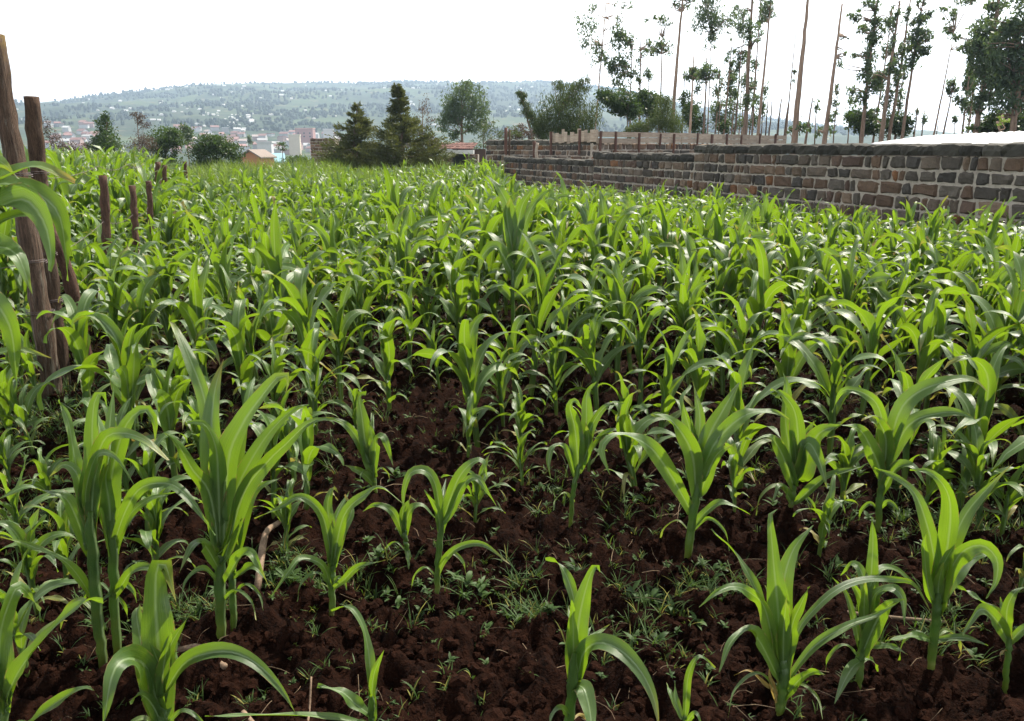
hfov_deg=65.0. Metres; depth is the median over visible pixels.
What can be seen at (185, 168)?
fence stake
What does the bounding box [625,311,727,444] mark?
maize plant
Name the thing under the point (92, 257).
maize plant
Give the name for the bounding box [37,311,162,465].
maize plant
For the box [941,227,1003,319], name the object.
maize plant
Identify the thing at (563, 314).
maize plant
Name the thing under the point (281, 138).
town house
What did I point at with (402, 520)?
maize plant
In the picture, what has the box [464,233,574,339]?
maize plant
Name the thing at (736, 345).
maize plant
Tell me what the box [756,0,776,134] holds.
gum tree
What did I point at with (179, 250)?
maize plant
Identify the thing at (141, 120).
wispy tree
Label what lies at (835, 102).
gum tree
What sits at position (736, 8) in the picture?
gum tree
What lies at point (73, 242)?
barbed wire
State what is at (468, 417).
maize plant
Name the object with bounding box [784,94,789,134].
gum tree
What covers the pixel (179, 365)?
maize plant
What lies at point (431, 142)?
bush
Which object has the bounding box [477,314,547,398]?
maize plant
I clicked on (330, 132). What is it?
town house
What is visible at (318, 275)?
maize plant
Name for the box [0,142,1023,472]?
maize field
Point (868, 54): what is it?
gum tree
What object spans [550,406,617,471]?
maize plant
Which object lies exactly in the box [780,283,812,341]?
maize plant
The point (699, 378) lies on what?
maize plant
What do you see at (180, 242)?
maize plant
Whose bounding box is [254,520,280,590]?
fallen stick
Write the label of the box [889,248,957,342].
maize plant
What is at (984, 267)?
maize plant
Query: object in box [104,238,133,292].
maize plant
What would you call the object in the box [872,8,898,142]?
gum tree
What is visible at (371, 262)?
maize plant
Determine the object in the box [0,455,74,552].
maize plant
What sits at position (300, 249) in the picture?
maize plant
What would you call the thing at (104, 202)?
fence stake
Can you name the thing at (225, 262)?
maize plant
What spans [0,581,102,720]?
maize plant
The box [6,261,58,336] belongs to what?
maize plant
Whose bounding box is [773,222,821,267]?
maize plant
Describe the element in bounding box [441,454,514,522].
maize plant
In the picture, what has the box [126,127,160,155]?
bush
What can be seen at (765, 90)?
gum tree
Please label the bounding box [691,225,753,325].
maize plant
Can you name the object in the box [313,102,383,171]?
conifer
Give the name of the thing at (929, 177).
stone wall
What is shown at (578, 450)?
maize plant
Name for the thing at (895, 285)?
maize plant
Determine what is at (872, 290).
maize plant
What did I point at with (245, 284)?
maize plant
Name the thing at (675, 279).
maize plant
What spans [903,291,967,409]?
maize plant
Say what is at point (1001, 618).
maize plant
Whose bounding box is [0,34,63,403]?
fence post
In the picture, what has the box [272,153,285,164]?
town house
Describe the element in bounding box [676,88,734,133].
bush
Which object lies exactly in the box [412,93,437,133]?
bare tree
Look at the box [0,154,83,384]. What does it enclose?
maize plant
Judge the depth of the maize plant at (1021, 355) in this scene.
5.89 m
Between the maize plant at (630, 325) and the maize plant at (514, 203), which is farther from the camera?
the maize plant at (514, 203)
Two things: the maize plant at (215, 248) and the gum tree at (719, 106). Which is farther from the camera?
the gum tree at (719, 106)
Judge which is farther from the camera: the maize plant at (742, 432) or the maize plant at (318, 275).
the maize plant at (318, 275)
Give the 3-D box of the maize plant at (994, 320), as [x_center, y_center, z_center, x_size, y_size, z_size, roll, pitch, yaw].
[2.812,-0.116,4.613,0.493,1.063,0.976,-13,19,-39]
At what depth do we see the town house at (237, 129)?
949.63 m
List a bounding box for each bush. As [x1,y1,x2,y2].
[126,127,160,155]
[184,132,246,169]
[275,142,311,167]
[423,136,436,159]
[472,116,523,148]
[507,123,534,139]
[621,117,652,138]
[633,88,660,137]
[646,92,689,132]
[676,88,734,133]
[709,96,763,132]
[842,105,880,138]
[875,106,918,139]
[956,110,1023,133]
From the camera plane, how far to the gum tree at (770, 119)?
42.34 m
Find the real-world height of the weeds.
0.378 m
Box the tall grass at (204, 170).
[160,154,486,198]
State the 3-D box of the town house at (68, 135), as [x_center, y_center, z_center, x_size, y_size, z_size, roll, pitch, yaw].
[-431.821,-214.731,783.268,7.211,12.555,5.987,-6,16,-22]
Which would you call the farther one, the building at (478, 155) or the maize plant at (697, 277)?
the building at (478, 155)
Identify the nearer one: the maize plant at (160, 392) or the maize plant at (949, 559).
the maize plant at (949, 559)
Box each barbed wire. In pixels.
[0,208,147,268]
[12,163,143,179]
[17,237,146,318]
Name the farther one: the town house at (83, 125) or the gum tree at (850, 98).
the town house at (83, 125)
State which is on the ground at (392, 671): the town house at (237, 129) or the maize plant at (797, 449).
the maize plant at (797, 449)
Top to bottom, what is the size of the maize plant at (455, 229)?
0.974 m
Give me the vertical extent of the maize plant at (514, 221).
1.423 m
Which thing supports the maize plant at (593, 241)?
on the ground at (392, 671)
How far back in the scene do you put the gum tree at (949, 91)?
38.19 m
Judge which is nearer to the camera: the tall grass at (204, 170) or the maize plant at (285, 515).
the maize plant at (285, 515)
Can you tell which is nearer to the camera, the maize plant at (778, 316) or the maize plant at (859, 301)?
the maize plant at (778, 316)
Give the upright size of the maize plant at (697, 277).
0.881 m
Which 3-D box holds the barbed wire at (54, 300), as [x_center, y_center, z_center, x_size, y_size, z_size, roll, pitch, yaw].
[-3.800,-0.651,6.626,1.604,0.093,7.146,0,15,0]
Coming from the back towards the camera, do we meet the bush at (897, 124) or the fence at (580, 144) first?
the bush at (897, 124)
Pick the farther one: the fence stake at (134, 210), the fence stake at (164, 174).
the fence stake at (164, 174)
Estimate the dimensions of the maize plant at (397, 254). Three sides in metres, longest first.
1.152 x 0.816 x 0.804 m
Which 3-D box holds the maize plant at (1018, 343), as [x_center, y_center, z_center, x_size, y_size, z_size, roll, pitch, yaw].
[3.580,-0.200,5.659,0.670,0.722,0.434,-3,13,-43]
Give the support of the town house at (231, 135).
on the hills
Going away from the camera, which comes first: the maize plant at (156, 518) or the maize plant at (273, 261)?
the maize plant at (156, 518)
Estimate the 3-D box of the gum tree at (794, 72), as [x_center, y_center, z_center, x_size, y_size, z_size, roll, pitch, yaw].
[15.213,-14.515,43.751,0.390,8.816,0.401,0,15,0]
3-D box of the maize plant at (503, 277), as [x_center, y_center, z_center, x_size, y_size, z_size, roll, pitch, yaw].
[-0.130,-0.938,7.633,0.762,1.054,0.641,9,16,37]
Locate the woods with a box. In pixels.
[14,79,858,135]
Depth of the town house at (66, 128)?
887.10 m
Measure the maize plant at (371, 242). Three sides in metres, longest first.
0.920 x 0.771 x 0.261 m
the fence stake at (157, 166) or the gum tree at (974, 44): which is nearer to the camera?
the fence stake at (157, 166)
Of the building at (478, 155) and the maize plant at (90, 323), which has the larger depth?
the building at (478, 155)
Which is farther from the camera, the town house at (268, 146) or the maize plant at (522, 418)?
the town house at (268, 146)
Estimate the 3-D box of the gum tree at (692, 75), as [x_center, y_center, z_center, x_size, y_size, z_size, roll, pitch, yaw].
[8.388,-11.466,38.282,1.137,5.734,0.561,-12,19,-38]
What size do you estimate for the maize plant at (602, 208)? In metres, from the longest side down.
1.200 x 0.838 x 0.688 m
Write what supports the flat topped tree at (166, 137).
on the hills
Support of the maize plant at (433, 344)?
on the ground at (392, 671)
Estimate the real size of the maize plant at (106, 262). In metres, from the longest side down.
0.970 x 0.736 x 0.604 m
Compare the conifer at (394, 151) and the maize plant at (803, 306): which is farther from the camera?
the conifer at (394, 151)
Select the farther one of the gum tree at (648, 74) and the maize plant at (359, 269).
the gum tree at (648, 74)
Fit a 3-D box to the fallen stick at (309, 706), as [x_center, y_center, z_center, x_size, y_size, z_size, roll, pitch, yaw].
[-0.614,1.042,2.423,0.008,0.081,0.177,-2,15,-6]
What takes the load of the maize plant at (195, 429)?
on the ground at (392, 671)
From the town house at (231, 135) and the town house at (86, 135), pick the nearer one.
the town house at (86, 135)
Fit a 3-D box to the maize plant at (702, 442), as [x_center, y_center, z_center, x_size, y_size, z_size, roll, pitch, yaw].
[0.704,0.464,3.220,0.758,0.748,0.348,0,15,0]
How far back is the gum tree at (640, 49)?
44.26 m
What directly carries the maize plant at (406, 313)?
on the ground at (392, 671)
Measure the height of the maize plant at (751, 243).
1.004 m
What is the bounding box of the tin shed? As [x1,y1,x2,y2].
[871,131,1023,156]
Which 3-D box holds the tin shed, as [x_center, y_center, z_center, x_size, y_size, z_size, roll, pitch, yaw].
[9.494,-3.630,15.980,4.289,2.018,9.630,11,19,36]
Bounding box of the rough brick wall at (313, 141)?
[310,138,376,164]
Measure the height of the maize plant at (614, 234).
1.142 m
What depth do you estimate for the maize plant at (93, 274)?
7.34 m
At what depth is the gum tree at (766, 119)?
42.08 m
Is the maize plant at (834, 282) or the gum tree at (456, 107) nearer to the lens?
the maize plant at (834, 282)
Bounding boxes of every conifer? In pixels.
[85,110,126,154]
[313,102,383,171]
[346,82,459,171]
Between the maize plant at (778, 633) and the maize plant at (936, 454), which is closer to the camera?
the maize plant at (778, 633)
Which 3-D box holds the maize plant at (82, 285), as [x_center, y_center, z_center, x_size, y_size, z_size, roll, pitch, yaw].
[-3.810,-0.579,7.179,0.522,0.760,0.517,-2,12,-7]
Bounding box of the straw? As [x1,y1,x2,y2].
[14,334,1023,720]
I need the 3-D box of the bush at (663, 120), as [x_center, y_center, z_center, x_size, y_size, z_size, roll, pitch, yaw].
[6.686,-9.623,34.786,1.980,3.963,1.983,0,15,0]
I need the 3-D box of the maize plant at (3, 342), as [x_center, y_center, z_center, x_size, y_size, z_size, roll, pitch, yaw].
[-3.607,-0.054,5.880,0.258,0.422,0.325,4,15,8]
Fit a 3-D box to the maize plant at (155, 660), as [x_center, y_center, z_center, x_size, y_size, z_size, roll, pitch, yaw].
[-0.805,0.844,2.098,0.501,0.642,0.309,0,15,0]
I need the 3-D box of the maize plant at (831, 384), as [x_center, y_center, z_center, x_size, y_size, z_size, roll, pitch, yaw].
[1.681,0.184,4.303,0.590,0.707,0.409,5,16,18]
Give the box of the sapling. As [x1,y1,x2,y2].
[996,114,1009,131]
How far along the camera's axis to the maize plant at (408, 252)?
6.79 m
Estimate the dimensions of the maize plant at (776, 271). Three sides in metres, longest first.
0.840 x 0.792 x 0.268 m
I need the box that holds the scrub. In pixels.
[42,116,92,152]
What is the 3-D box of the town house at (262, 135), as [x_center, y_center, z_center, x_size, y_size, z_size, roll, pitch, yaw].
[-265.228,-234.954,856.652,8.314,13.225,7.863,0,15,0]
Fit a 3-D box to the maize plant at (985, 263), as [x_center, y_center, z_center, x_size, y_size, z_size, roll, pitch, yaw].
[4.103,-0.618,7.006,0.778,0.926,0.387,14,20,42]
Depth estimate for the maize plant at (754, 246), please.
7.66 m
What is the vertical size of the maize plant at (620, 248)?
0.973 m
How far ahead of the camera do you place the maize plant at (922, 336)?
4.60 m
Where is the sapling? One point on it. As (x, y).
(1000, 122)
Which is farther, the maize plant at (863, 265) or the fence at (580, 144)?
the fence at (580, 144)
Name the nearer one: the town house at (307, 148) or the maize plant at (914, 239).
the maize plant at (914, 239)
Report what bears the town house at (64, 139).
on the hills
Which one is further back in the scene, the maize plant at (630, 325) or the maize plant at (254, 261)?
the maize plant at (254, 261)
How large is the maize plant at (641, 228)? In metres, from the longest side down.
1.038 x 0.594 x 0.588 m
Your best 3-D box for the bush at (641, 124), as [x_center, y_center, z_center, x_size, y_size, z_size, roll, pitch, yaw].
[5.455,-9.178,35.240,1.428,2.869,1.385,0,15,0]
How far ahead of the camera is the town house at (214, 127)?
964.05 m
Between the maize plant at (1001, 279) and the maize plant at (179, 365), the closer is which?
the maize plant at (179, 365)
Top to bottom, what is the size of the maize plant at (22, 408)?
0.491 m
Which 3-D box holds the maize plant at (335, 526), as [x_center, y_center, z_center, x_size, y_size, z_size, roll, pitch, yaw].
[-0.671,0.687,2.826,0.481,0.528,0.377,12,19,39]
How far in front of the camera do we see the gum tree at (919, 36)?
35.27 m
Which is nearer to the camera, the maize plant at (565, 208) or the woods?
the maize plant at (565, 208)
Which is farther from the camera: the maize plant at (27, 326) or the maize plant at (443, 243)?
the maize plant at (443, 243)
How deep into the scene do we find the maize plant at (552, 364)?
5.04 m
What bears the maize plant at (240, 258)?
on the ground at (392, 671)
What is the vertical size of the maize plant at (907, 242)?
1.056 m
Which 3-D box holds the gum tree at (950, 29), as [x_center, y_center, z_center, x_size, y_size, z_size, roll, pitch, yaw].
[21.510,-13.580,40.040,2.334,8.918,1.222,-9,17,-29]
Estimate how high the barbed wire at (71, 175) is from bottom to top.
0.093 m
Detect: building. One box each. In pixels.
[424,142,485,168]
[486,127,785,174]
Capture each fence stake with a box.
[98,175,115,280]
[129,185,139,253]
[145,181,153,233]
[155,162,160,183]
[161,165,167,181]
[183,161,187,177]
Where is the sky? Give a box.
[0,0,1023,133]
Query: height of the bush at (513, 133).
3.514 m
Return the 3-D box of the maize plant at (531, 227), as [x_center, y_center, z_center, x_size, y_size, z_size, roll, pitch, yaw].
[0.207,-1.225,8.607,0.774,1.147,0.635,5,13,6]
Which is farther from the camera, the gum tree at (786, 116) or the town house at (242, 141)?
the town house at (242, 141)
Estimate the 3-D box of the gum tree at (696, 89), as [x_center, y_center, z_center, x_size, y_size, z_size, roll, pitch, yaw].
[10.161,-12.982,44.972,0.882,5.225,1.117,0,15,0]
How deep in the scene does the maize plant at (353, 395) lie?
4.37 m
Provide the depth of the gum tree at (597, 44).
42.85 m
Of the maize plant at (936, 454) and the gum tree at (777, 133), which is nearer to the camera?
the maize plant at (936, 454)
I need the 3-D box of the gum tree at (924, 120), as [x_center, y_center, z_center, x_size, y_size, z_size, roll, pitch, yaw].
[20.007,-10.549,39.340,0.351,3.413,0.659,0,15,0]
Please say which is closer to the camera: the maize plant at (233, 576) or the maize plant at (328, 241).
the maize plant at (233, 576)
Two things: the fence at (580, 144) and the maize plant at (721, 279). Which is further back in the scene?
the fence at (580, 144)
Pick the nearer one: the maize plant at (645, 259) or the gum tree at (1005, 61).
the maize plant at (645, 259)
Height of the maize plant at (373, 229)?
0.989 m
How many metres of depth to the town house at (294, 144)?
595.53 m
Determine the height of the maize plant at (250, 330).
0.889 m
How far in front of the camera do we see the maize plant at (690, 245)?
6.97 m
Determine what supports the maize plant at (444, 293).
on the ground at (392, 671)
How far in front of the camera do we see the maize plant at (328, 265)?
7.36 m
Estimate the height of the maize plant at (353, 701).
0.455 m
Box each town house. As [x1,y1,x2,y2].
[55,123,64,126]
[58,138,69,143]
[61,126,71,131]
[64,133,72,137]
[69,137,83,142]
[76,129,88,134]
[78,124,89,127]
[81,134,93,141]
[83,122,93,127]
[192,127,200,131]
[210,125,218,130]
[222,127,228,131]
[226,134,239,137]
[233,127,240,131]
[236,146,249,151]
[238,139,247,145]
[240,149,276,167]
[256,141,273,152]
[257,138,266,140]
[258,134,267,140]
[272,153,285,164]
[274,146,283,152]
[277,136,286,141]
[279,132,290,136]
[288,134,301,155]
[294,128,315,142]
[305,146,310,151]
[323,129,333,137]
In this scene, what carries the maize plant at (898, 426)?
on the ground at (392, 671)
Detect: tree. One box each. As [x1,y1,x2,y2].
[129,112,151,142]
[144,125,186,166]
[178,122,194,168]
[246,135,253,148]
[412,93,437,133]
[435,77,491,142]
[572,0,635,128]
[593,85,646,129]
[599,23,638,127]
[635,32,655,121]
[642,12,673,132]
[642,66,653,137]
[669,0,695,143]
[682,56,698,143]
[686,0,740,143]
[687,58,719,143]
[693,80,702,115]
[709,65,722,133]
[714,76,725,133]
[723,37,738,143]
[725,68,737,133]
[726,44,752,133]
[730,3,748,134]
[731,86,739,133]
[739,0,763,134]
[739,49,751,134]
[743,0,764,134]
[749,56,760,134]
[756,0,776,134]
[756,81,768,134]
[765,101,767,134]
[768,98,772,135]
[776,98,781,139]
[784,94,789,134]
[785,6,798,138]
[786,0,809,142]
[804,98,813,143]
[813,98,820,154]
[814,4,849,143]
[830,83,841,142]
[836,0,891,142]
[842,94,856,142]
[866,0,902,141]
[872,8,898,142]
[885,0,911,140]
[890,30,910,139]
[900,0,934,138]
[913,107,919,136]
[921,110,927,135]
[933,0,976,134]
[942,76,959,134]
[949,0,1011,132]
[951,115,959,133]
[952,69,976,133]
[960,14,989,132]
[977,0,1023,131]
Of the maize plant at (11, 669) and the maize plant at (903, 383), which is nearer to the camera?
the maize plant at (11, 669)
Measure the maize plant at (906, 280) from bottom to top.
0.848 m
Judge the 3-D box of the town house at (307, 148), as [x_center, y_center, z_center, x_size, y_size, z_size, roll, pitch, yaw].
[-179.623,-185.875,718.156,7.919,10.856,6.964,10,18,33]
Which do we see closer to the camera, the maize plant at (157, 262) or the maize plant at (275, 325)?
the maize plant at (275, 325)
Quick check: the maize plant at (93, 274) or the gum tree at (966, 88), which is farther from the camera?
the gum tree at (966, 88)
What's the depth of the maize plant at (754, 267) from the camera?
6.62 m
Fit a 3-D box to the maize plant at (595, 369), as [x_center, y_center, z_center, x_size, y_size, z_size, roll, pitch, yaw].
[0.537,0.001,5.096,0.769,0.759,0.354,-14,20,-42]
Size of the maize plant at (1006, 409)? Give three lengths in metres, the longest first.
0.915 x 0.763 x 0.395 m
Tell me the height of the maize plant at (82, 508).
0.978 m
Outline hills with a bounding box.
[0,82,971,169]
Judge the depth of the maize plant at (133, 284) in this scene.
6.74 m
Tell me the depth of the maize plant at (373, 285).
6.97 m
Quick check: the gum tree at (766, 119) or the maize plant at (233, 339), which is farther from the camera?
the gum tree at (766, 119)
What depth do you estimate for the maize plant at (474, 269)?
7.69 m
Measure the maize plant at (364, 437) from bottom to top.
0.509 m
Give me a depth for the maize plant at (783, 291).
7.19 m
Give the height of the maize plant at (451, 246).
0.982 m
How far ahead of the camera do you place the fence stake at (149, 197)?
10.00 m
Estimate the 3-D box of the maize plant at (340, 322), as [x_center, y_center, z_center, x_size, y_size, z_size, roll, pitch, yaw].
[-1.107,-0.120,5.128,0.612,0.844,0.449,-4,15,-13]
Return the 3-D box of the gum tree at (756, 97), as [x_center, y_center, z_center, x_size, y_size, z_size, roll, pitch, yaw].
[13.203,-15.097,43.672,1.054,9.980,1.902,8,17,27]
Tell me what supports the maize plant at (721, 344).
on the ground at (392, 671)
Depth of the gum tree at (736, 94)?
40.54 m
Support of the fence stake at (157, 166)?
on the ground at (392, 671)
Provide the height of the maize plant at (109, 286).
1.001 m
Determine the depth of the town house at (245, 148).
697.35 m
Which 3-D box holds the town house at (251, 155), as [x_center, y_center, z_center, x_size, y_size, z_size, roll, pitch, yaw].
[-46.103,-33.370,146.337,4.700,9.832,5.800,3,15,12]
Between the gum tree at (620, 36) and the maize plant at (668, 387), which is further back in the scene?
the gum tree at (620, 36)
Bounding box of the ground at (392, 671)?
[0,223,1023,720]
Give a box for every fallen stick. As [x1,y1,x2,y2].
[177,643,227,669]
[241,710,253,720]
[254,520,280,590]
[307,677,311,720]
[847,610,946,623]
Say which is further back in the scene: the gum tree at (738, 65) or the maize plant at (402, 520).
the gum tree at (738, 65)
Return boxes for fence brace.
[53,223,96,378]
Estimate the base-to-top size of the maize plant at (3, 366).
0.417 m
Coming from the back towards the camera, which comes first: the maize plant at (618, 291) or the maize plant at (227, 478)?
the maize plant at (618, 291)
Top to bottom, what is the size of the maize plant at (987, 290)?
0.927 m
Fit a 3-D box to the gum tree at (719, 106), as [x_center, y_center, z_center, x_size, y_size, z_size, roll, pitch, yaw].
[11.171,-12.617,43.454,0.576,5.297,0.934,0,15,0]
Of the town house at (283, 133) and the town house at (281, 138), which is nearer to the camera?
the town house at (281, 138)
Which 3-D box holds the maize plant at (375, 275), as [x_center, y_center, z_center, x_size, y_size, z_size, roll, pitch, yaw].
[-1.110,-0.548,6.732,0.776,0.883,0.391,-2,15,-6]
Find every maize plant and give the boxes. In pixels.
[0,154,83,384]
[0,219,61,297]
[0,237,22,328]
[0,332,5,353]
[0,339,39,389]
[0,352,22,398]
[0,365,53,448]
[0,372,55,453]
[0,392,168,667]
[0,427,44,484]
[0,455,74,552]
[0,500,79,587]
[0,504,76,615]
[0,539,76,686]
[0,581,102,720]
[1,269,23,306]
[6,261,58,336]
[14,329,42,404]
[15,304,37,360]
[25,447,68,518]
[36,289,145,417]
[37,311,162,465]
[44,394,180,493]
[51,248,164,370]
[57,230,122,294]
[60,253,100,335]
[61,265,118,330]
[63,302,97,359]
[65,230,126,325]
[70,236,96,303]
[75,274,188,373]
[77,246,141,310]
[78,258,157,345]
[83,236,135,345]
[84,388,215,654]
[88,313,127,335]
[97,473,202,572]
[98,309,172,429]
[102,241,167,339]
[103,560,294,720]
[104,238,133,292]
[107,247,227,364]
[117,250,188,344]
[121,431,188,530]
[127,242,172,304]
[136,345,216,441]
[140,349,209,476]
[145,292,184,344]
[147,201,314,333]
[151,248,184,272]
[153,249,246,382]
[154,239,181,270]
[159,395,232,469]
[164,243,206,298]
[165,322,342,639]
[169,235,221,297]
[173,255,225,331]
[174,247,205,289]
[182,257,256,359]
[182,264,295,382]
[194,281,319,389]
[195,297,299,404]
[198,477,281,631]
[201,259,236,333]
[202,234,237,272]
[204,254,263,303]
[205,604,383,720]
[211,230,287,330]
[223,243,282,307]
[227,245,291,297]
[228,196,315,372]
[229,226,288,328]
[230,257,292,345]
[233,337,319,421]
[241,253,262,328]
[249,410,309,518]
[250,270,321,395]
[253,327,360,434]
[253,478,311,550]
[254,485,404,615]
[255,384,338,481]
[258,261,367,411]
[258,403,343,509]
[269,206,344,272]
[279,209,329,334]
[284,198,374,307]
[288,247,331,348]
[288,247,369,331]
[289,281,381,400]
[302,210,386,333]
[302,226,358,322]
[308,249,382,347]
[310,251,332,315]
[315,233,395,326]
[316,228,385,307]
[320,378,376,429]
[325,391,392,492]
[330,246,405,339]
[332,265,399,366]
[333,244,422,332]
[344,308,413,410]
[349,205,450,300]
[349,213,392,289]
[350,210,434,325]
[364,496,434,568]
[372,235,438,303]
[374,200,434,283]
[377,230,442,313]
[385,280,441,364]
[389,260,477,348]
[400,321,454,389]
[401,457,509,593]
[405,313,530,446]
[411,209,480,320]
[411,226,477,324]
[412,244,493,350]
[419,210,485,270]
[419,256,492,347]
[424,211,480,288]
[434,195,539,326]
[440,248,506,322]
[441,245,496,294]
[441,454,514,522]
[449,348,532,426]
[450,391,497,457]
[460,205,516,314]
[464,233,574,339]
[465,270,497,346]
[467,203,534,306]
[470,196,539,286]
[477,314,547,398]
[478,173,558,328]
[481,424,557,485]
[484,219,611,397]
[489,230,545,326]
[489,265,577,333]
[499,378,545,437]
[505,287,603,383]
[511,328,603,415]
[521,192,559,254]
[528,200,580,285]
[530,201,579,301]
[531,230,601,307]
[533,214,590,299]
[535,261,608,357]
[536,300,655,410]
[537,201,584,300]
[545,557,658,720]
[546,381,624,527]
[549,276,612,361]
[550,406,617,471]
[557,205,648,327]
[561,252,654,349]
[562,199,622,279]
[564,258,667,381]
[565,265,639,349]
[573,224,625,307]
[576,212,609,250]
[580,272,658,370]
[583,189,633,288]
[586,228,690,333]
[594,371,660,438]
[598,383,788,557]
[601,214,660,314]
[602,301,688,413]
[603,390,675,495]
[604,218,676,323]
[616,210,634,266]
[621,207,664,278]
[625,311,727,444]
[634,198,674,314]
[637,236,701,363]
[639,282,738,383]
[641,260,733,356]
[649,307,751,426]
[650,210,687,298]
[655,230,722,326]
[656,257,711,334]
[664,259,748,354]
[666,654,715,720]
[676,228,722,317]
[677,201,775,319]
[682,200,789,325]
[682,304,768,396]
[686,222,729,315]
[688,199,729,303]
[690,329,829,489]
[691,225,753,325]
[693,291,778,379]
[699,509,929,718]
[705,224,739,289]
[718,233,804,337]
[721,437,765,511]
[725,220,781,316]
[730,301,850,421]
[732,237,806,367]
[747,241,767,282]
[751,373,859,514]
[753,216,808,277]
[754,220,834,321]
[757,298,777,356]
[763,268,840,385]
[763,288,846,360]
[770,242,839,300]
[771,239,820,302]
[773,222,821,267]
[773,331,893,454]
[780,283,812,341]
[783,236,904,367]
[788,259,841,313]
[789,241,859,334]
[792,473,858,557]
[807,239,858,318]
[809,295,894,398]
[816,272,839,306]
[821,292,882,344]
[822,293,945,418]
[824,428,866,503]
[825,517,927,702]
[831,375,986,531]
[832,244,928,343]
[834,255,896,315]
[835,215,899,284]
[835,248,859,298]
[838,237,902,308]
[856,258,936,376]
[857,252,929,353]
[860,264,892,317]
[863,302,922,370]
[864,266,903,319]
[872,214,946,302]
[874,464,1011,669]
[880,334,950,479]
[887,245,1001,355]
[888,232,1001,317]
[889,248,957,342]
[890,287,963,410]
[893,233,936,304]
[895,210,963,274]
[900,233,944,302]
[900,417,974,505]
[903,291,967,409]
[916,230,1023,346]
[921,294,1023,450]
[924,247,998,336]
[924,253,1013,358]
[928,423,1023,531]
[934,196,1016,313]
[939,198,1023,290]
[939,245,1023,391]
[940,245,970,286]
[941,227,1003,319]
[944,343,1023,507]
[949,234,1023,322]
[949,276,1023,395]
[952,282,1019,362]
[957,585,1023,693]
[958,464,1023,535]
[968,272,1023,358]
[973,253,1023,309]
[975,323,1023,389]
[977,228,1023,306]
[979,289,1023,462]
[1006,544,1023,592]
[1010,283,1023,381]
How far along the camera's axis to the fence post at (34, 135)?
5.39 m
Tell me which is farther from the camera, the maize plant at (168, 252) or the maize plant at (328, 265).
the maize plant at (168, 252)
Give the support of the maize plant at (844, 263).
on the ground at (392, 671)
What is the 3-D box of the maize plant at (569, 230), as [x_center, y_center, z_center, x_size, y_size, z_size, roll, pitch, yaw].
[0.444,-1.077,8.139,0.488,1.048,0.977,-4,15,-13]
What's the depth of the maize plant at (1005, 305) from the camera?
4.97 m
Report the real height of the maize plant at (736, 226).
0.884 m
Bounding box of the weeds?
[0,247,1023,720]
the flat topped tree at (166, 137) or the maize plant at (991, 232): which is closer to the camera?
the maize plant at (991, 232)
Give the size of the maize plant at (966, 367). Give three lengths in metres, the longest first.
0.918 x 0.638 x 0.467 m
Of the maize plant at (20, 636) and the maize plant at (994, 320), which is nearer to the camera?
the maize plant at (20, 636)
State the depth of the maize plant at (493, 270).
6.91 m
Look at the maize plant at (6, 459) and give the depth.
4.04 m
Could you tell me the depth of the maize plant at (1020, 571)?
2.98 m
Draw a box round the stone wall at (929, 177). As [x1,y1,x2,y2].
[504,142,1023,231]
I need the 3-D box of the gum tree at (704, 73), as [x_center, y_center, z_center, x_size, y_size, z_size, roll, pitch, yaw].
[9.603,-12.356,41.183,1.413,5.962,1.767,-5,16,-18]
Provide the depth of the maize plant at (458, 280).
6.27 m
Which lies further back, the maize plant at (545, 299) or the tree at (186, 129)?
the tree at (186, 129)
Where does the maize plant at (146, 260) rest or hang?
on the ground at (392, 671)
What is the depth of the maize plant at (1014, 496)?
3.44 m
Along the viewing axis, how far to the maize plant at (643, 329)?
5.18 m
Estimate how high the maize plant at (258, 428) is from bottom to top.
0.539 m
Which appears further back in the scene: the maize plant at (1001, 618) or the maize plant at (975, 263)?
the maize plant at (975, 263)
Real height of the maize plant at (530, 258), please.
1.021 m
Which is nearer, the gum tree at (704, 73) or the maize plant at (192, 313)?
the maize plant at (192, 313)
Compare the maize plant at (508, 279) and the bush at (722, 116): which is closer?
the maize plant at (508, 279)
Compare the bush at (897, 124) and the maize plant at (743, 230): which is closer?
the maize plant at (743, 230)
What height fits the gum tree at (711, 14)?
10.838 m
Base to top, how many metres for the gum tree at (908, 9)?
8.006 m
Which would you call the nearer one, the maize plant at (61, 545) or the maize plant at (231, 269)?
the maize plant at (61, 545)
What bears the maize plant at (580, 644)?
on the ground at (392, 671)
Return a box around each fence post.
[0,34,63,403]
[23,96,70,385]
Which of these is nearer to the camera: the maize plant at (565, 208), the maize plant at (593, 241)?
the maize plant at (593, 241)
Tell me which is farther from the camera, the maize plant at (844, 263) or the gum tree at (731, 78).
the gum tree at (731, 78)
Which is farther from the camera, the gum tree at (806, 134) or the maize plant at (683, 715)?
the gum tree at (806, 134)
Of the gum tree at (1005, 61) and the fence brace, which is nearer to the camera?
the fence brace
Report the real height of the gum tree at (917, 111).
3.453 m
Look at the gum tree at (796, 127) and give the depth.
36.05 m
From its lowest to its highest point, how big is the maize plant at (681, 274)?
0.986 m
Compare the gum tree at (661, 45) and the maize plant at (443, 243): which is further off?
the gum tree at (661, 45)
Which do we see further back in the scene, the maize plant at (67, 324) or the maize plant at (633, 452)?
the maize plant at (67, 324)
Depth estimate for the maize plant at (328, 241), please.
6.79 m

